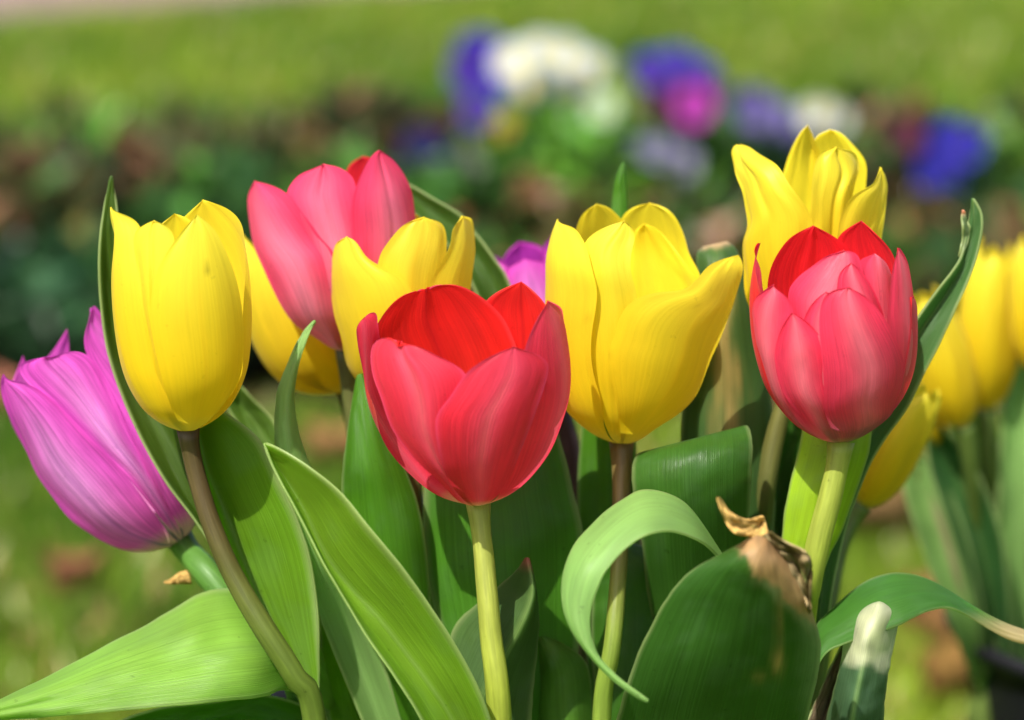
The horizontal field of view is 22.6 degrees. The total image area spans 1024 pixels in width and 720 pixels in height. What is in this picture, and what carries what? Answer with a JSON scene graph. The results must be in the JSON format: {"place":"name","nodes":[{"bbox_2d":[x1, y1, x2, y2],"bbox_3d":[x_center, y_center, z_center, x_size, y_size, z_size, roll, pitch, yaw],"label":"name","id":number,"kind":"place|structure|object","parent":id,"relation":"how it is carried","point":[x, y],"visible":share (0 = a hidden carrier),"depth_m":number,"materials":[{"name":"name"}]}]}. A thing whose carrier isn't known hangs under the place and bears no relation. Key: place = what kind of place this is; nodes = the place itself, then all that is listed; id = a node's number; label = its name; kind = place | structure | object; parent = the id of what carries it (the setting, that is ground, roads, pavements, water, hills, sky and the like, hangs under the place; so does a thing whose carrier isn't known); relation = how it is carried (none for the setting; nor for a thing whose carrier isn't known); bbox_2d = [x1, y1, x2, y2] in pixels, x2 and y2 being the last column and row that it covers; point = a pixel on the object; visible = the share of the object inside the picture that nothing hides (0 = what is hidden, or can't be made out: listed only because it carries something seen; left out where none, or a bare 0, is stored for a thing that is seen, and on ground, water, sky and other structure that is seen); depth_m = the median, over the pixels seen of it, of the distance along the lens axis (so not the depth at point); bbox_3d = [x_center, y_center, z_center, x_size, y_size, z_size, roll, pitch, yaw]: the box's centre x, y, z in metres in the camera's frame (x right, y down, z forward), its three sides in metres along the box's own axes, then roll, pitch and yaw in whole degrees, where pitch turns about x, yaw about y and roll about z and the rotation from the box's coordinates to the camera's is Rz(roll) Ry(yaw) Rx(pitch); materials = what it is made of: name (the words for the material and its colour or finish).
{"place":"outdoors","nodes":[
{"label":"outdoors","id":0,"kind":"place"},
{"bbox_2d":[0,0,234,18],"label":"path","id":1,"kind":"structure","parent":0,"point":[6,6],"depth_m":10.05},
{"bbox_2d":[0,0,994,124],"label":"lawn","id":2,"kind":"structure","parent":0,"point":[805,12],"depth_m":7.92,"materials":[{"name":"green plant"}]},
{"bbox_2d":[271,690,286,698],"bbox_3d":[0.004,0.256,0.819,0.204,0.285,0.204,0,11,0],"label":"plant pot","id":3,"kind":"object","parent":2,"relation":"on","point":[282,693],"visible":0.01,"depth_m":0.84,"materials":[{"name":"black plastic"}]},
{"bbox_2d":[0,306,334,719],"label":"tulip","id":4,"kind":"object","parent":3,"relation":"in","point":[202,656],"visible":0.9,"depth_m":0.69,"materials":[{"name":"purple plant"}]},
{"bbox_2d":[98,176,327,719],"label":"tulip","id":5,"kind":"object","parent":3,"relation":"in","point":[175,299],"visible":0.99,"depth_m":0.67,"materials":[{"name":"yellow plant"}]},
{"bbox_2d":[244,236,344,421],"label":"tulip","id":6,"kind":"object","parent":3,"relation":"in","point":[276,333],"visible":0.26,"depth_m":0.73,"materials":[{"name":"yellow plant"}]},
{"bbox_2d":[228,150,510,612],"bbox_3d":[-0.038,0.048,0.742,0.079,0.222,0.046,-6,12,-26],"label":"tulip","id":7,"kind":"object","parent":3,"relation":"in","point":[312,217],"visible":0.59,"depth_m":0.70,"materials":[{"name":"pink plant"}]},
{"bbox_2d":[274,214,474,719],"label":"tulip","id":8,"kind":"object","parent":3,"relation":"in","point":[415,255],"visible":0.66,"depth_m":0.69,"materials":[{"name":"yellow plant"}]},
{"bbox_2d":[263,281,582,719],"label":"tulip","id":9,"kind":"object","parent":3,"relation":"in","point":[460,400],"visible":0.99,"depth_m":0.66,"materials":[{"name":"red plant"}]},
{"bbox_2d":[494,240,586,662],"bbox_3d":[0.008,0.056,0.779,0.034,0.191,0.032,0,11,0],"label":"tulip","id":10,"kind":"object","parent":3,"relation":"in","point":[524,263],"visible":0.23,"depth_m":0.77,"materials":[{"name":"purple plant"}]},
{"bbox_2d":[538,162,742,719],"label":"tulip","id":11,"kind":"object","parent":3,"relation":"in","point":[639,300],"visible":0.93,"depth_m":0.68,"materials":[{"name":"yellow plant"}]},
{"bbox_2d":[632,125,887,621],"bbox_3d":[0.063,0.050,0.716,0.078,0.228,0.050,-6,13,-28],"label":"tulip","id":12,"kind":"object","parent":3,"relation":"in","point":[735,449],"visible":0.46,"depth_m":0.69,"materials":[{"name":"yellow plant"}]},
{"bbox_2d":[616,198,1023,719],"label":"tulip","id":13,"kind":"object","parent":3,"relation":"in","point":[846,339],"visible":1,"depth_m":0.65,"materials":[{"name":"green plant"}]},
{"bbox_2d":[0,354,1002,421],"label":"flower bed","id":14,"kind":"object","parent":2,"relation":"on","point":[258,374],"depth_m":2.69,"materials":[{"name":"green plant"}]},
{"bbox_2d":[0,229,98,377],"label":"bedding plant","id":15,"kind":"object","parent":14,"relation":"on","point":[37,292],"visible":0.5,"depth_m":2.53,"materials":[{"name":"green plant"}]},
{"bbox_2d":[0,116,107,270],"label":"bedding plant","id":16,"kind":"object","parent":14,"relation":"on","point":[37,183],"visible":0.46,"depth_m":2.71,"materials":[{"name":"green plant"}]},
{"bbox_2d":[0,84,140,151],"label":"bedding plant","id":17,"kind":"object","parent":14,"relation":"on","point":[75,119],"visible":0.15,"depth_m":3.38,"materials":[{"name":"green plant"}]},
{"bbox_2d":[0,136,147,232],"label":"bedding plant","id":18,"kind":"object","parent":14,"relation":"on","point":[107,169],"visible":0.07,"depth_m":2.91,"materials":[{"name":"green plant"}]},
{"bbox_2d":[9,207,171,354],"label":"bedding plant","id":19,"kind":"object","parent":14,"relation":"on","point":[41,241],"visible":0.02,"depth_m":2.67,"materials":[{"name":"green plant"}]},
{"bbox_2d":[26,104,192,186],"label":"bedding plant","id":20,"kind":"object","parent":14,"relation":"on","point":[101,121],"visible":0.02,"depth_m":3.11,"materials":[{"name":"green plant"}]},
{"bbox_2d":[55,193,256,363],"bbox_3d":[-0.336,-0.065,2.647,0.298,0.208,0.287,5,12,26],"label":"bedding plant","id":21,"kind":"object","parent":14,"relation":"on","point":[185,208],"visible":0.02,"depth_m":2.63,"materials":[{"name":"green plant"}]},
{"bbox_2d":[81,84,274,212],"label":"bedding plant","id":22,"kind":"object","parent":14,"relation":"on","point":[158,149],"visible":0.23,"depth_m":2.93,"materials":[{"name":"green plant"}]},
{"bbox_2d":[118,134,347,361],"bbox_3d":[-0.268,-0.122,2.810,0.356,0.257,0.273,0,11,0],"label":"bedding plant","id":23,"kind":"object","parent":14,"relation":"on","point":[228,167],"visible":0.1,"depth_m":2.80,"materials":[{"name":"green plant"}]},
{"bbox_2d":[199,91,311,185],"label":"bedding plant","id":24,"kind":"object","parent":14,"relation":"on","point":[226,118],"visible":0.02,"depth_m":3.26,"materials":[{"name":"green plant"}]},
{"bbox_2d":[249,83,346,125],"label":"bedding plant","id":25,"kind":"object","parent":14,"relation":"on","point":[279,108],"visible":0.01,"depth_m":3.38,"materials":[{"name":"green plant"}]},
{"bbox_2d":[219,96,384,178],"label":"bedding plant","id":26,"kind":"object","parent":14,"relation":"on","point":[270,133],"visible":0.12,"depth_m":3.12,"materials":[{"name":"green plant"}]},
{"bbox_2d":[199,142,480,230],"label":"bedding plant","id":27,"kind":"object","parent":14,"relation":"on","point":[235,199],"visible":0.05,"depth_m":2.78,"materials":[{"name":"green plant"}]},
{"bbox_2d":[259,71,478,186],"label":"bedding plant","id":28,"kind":"object","parent":14,"relation":"on","point":[346,115],"visible":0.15,"depth_m":3.01,"materials":[{"name":"green plant"}]},
{"bbox_2d":[400,126,448,163],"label":"pansy plant","id":29,"kind":"object","parent":14,"relation":"on","point":[429,141],"visible":0.18,"depth_m":2.84,"materials":[{"name":"purple plant"}]},
{"bbox_2d":[413,134,550,251],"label":"bedding plant","id":30,"kind":"object","parent":14,"relation":"on","point":[462,178],"visible":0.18,"depth_m":2.69,"materials":[{"name":"green plant"}]},
{"bbox_2d":[430,30,541,157],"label":"pansy plant","id":31,"kind":"object","parent":14,"relation":"on","point":[470,70],"visible":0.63,"depth_m":2.99,"materials":[{"name":"blue plant"}]},
{"bbox_2d":[447,165,597,288],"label":"bedding plant","id":32,"kind":"object","parent":14,"relation":"on","point":[525,188],"visible":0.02,"depth_m":2.71,"materials":[{"name":"green plant"}]},
{"bbox_2d":[471,98,576,233],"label":"pansy plant","id":33,"kind":"object","parent":14,"relation":"on","point":[505,138],"visible":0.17,"depth_m":2.87,"materials":[{"name":"green plant"}]},
{"bbox_2d":[487,33,614,218],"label":"pansy plant","id":34,"kind":"object","parent":14,"relation":"on","point":[521,63],"visible":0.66,"depth_m":2.92,"materials":[{"name":"white plant"}]},
{"bbox_2d":[505,91,676,209],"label":"pansy plant","id":35,"kind":"object","parent":14,"relation":"on","point":[593,136],"visible":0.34,"depth_m":2.79,"materials":[{"name":"green plant"}]},
{"bbox_2d":[471,166,715,291],"bbox_3d":[0.073,-0.097,2.766,0.353,0.225,0.307,0,11,0],"label":"bedding plant","id":36,"kind":"object","parent":14,"relation":"on","point":[566,210],"visible":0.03,"depth_m":2.70,"materials":[{"name":"green plant"}]},
{"bbox_2d":[541,186,562,202],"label":"fallen leaf","id":37,"kind":"object","parent":36,"relation":"on","point":[551,195],"visible":1,"depth_m":2.68,"materials":[{"name":"brown plant"}]},
{"bbox_2d":[537,159,746,266],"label":"bedding plant","id":38,"kind":"object","parent":14,"relation":"on","point":[706,204],"visible":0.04,"depth_m":2.71,"materials":[{"name":"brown plant"}]},
{"bbox_2d":[615,88,716,192],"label":"pansy plant","id":39,"kind":"object","parent":14,"relation":"on","point":[652,112],"visible":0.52,"depth_m":2.84,"materials":[{"name":"purple plant"}]},
{"bbox_2d":[626,133,719,216],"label":"pansy plant","id":40,"kind":"object","parent":14,"relation":"on","point":[683,159],"visible":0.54,"depth_m":2.78,"materials":[{"name":"purple plant"}]},
{"bbox_2d":[627,46,737,197],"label":"pansy plant","id":41,"kind":"object","parent":14,"relation":"on","point":[675,69],"visible":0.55,"depth_m":2.90,"materials":[{"name":"purple plant"}]},
{"bbox_2d":[647,84,755,198],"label":"pansy plant","id":42,"kind":"object","parent":14,"relation":"on","point":[693,105],"visible":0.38,"depth_m":2.81,"materials":[{"name":"pink plant"}]},
{"bbox_2d":[680,173,746,267],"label":"bedding plant","id":43,"kind":"object","parent":14,"relation":"on","point":[729,199],"visible":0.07,"depth_m":2.73,"materials":[{"name":"green plant"}]},
{"bbox_2d":[705,86,828,196],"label":"pansy plant","id":44,"kind":"object","parent":14,"relation":"on","point":[776,132],"visible":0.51,"depth_m":2.88,"materials":[{"name":"purple plant"}]},
{"bbox_2d":[714,152,937,288],"bbox_3d":[0.354,-0.101,2.764,0.364,0.234,0.286,0,11,0],"label":"bedding plant","id":45,"kind":"object","parent":14,"relation":"on","point":[922,205],"visible":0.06,"depth_m":2.68,"materials":[{"name":"green plant"}]},
{"bbox_2d":[798,96,879,187],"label":"pansy plant","id":46,"kind":"object","parent":14,"relation":"on","point":[815,112],"visible":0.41,"depth_m":2.99,"materials":[{"name":"white plant"}]},
{"bbox_2d":[858,118,937,212],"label":"pansy plant","id":47,"kind":"object","parent":14,"relation":"on","point":[912,144],"visible":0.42,"depth_m":2.98,"materials":[{"name":"purple plant"}]},
{"bbox_2d":[838,76,989,182],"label":"bedding plant","id":48,"kind":"object","parent":14,"relation":"on","point":[882,116],"visible":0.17,"depth_m":3.28,"materials":[{"name":"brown plant"}]},
{"bbox_2d":[882,200,983,317],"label":"bedding plant","id":49,"kind":"object","parent":14,"relation":"on","point":[907,246],"visible":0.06,"depth_m":2.62,"materials":[{"name":"green plant"}]},
{"bbox_2d":[881,187,1023,289],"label":"bedding plant","id":50,"kind":"object","parent":14,"relation":"on","point":[939,255],"visible":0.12,"depth_m":2.68,"materials":[{"name":"green plant"}]},
{"bbox_2d":[890,80,1023,194],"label":"bedding plant","id":51,"kind":"object","parent":14,"relation":"on","point":[1003,126],"visible":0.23,"depth_m":3.31,"materials":[{"name":"green plant"}]},
{"bbox_2d":[915,120,1001,229],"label":"pansy plant","id":52,"kind":"object","parent":14,"relation":"on","point":[959,148],"visible":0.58,"depth_m":2.82,"materials":[{"name":"blue plant"}]},
{"bbox_2d":[936,174,1023,233],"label":"bedding plant","id":53,"kind":"object","parent":14,"relation":"on","point":[966,194],"visible":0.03,"depth_m":2.79,"materials":[{"name":"green plant"}]},
{"bbox_2d":[944,609,1023,719],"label":"plant pot","id":54,"kind":"object","parent":2,"relation":"on","point":[1004,685],"visible":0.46,"depth_m":0.92,"materials":[{"name":"black plastic"}]},
{"bbox_2d":[902,415,990,719],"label":"tulip","id":55,"kind":"object","parent":54,"relation":"in","point":[930,524],"visible":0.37,"depth_m":0.90,"materials":[{"name":"green plant"}]},
{"bbox_2d":[916,285,1009,719],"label":"tulip","id":56,"kind":"object","parent":54,"relation":"in","point":[950,374],"visible":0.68,"depth_m":0.89,"materials":[{"name":"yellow plant"}]},
{"bbox_2d":[958,238,1023,660],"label":"tulip","id":57,"kind":"object","parent":54,"relation":"in","point":[983,316],"visible":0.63,"depth_m":0.90,"materials":[{"name":"yellow plant"}]},
{"bbox_2d":[1009,234,1023,364],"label":"tulip","id":58,"kind":"object","parent":54,"relation":"in","point":[1016,296],"visible":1,"depth_m":0.87,"materials":[{"name":"yellow plant"}]},
{"bbox_2d":[0,0,1023,719],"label":"grass","id":59,"kind":"structure","parent":0,"point":[944,48],"depth_m":6.48,"materials":[{"name":"green plant"}]},
{"bbox_2d":[0,372,13,407],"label":"fallen leaf","id":60,"kind":"object","parent":59,"relation":"on","point":[1,398],"visible":0.09,"depth_m":2.48,"materials":[{"name":"brown plant"}]},
{"bbox_2d":[46,561,81,595],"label":"fallen leaf","id":61,"kind":"object","parent":59,"relation":"on","point":[69,583],"visible":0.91,"depth_m":1.84,"materials":[{"name":"plant"}]},
{"bbox_2d":[48,549,101,576],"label":"fallen leaf","id":62,"kind":"object","parent":59,"relation":"on","point":[62,564],"visible":0.97,"depth_m":1.85,"materials":[{"name":"brown plant"}]},
{"bbox_2d":[306,421,346,460],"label":"fallen leaf","id":63,"kind":"object","parent":59,"relation":"on","point":[322,439],"visible":0.35,"depth_m":2.25,"materials":[{"name":"brown plant"}]},
{"bbox_2d":[859,489,908,529],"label":"fallen leaf","id":64,"kind":"object","parent":59,"relation":"on","point":[893,511],"visible":0.41,"depth_m":2.02,"materials":[{"name":"brown plant"}]},
{"bbox_2d":[906,573,951,644],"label":"fallen leaf","id":65,"kind":"object","parent":59,"relation":"on","point":[932,622],"visible":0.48,"depth_m":1.71,"materials":[{"name":"brown plant"}]},
{"bbox_2d":[916,638,969,699],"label":"fallen leaf","id":66,"kind":"object","parent":59,"relation":"on","point":[943,670],"visible":0.58,"depth_m":1.60,"materials":[{"name":"brown plant"}]},
{"bbox_2d":[811,384,940,709],"bbox_3d":[0.105,0.078,0.778,0.048,0.149,0.018,-3,11,-17],"label":"tulip","id":67,"kind":"object","parent":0,"point":[895,461],"visible":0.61,"depth_m":0.77,"materials":[{"name":"yellow plant"}]}
]}

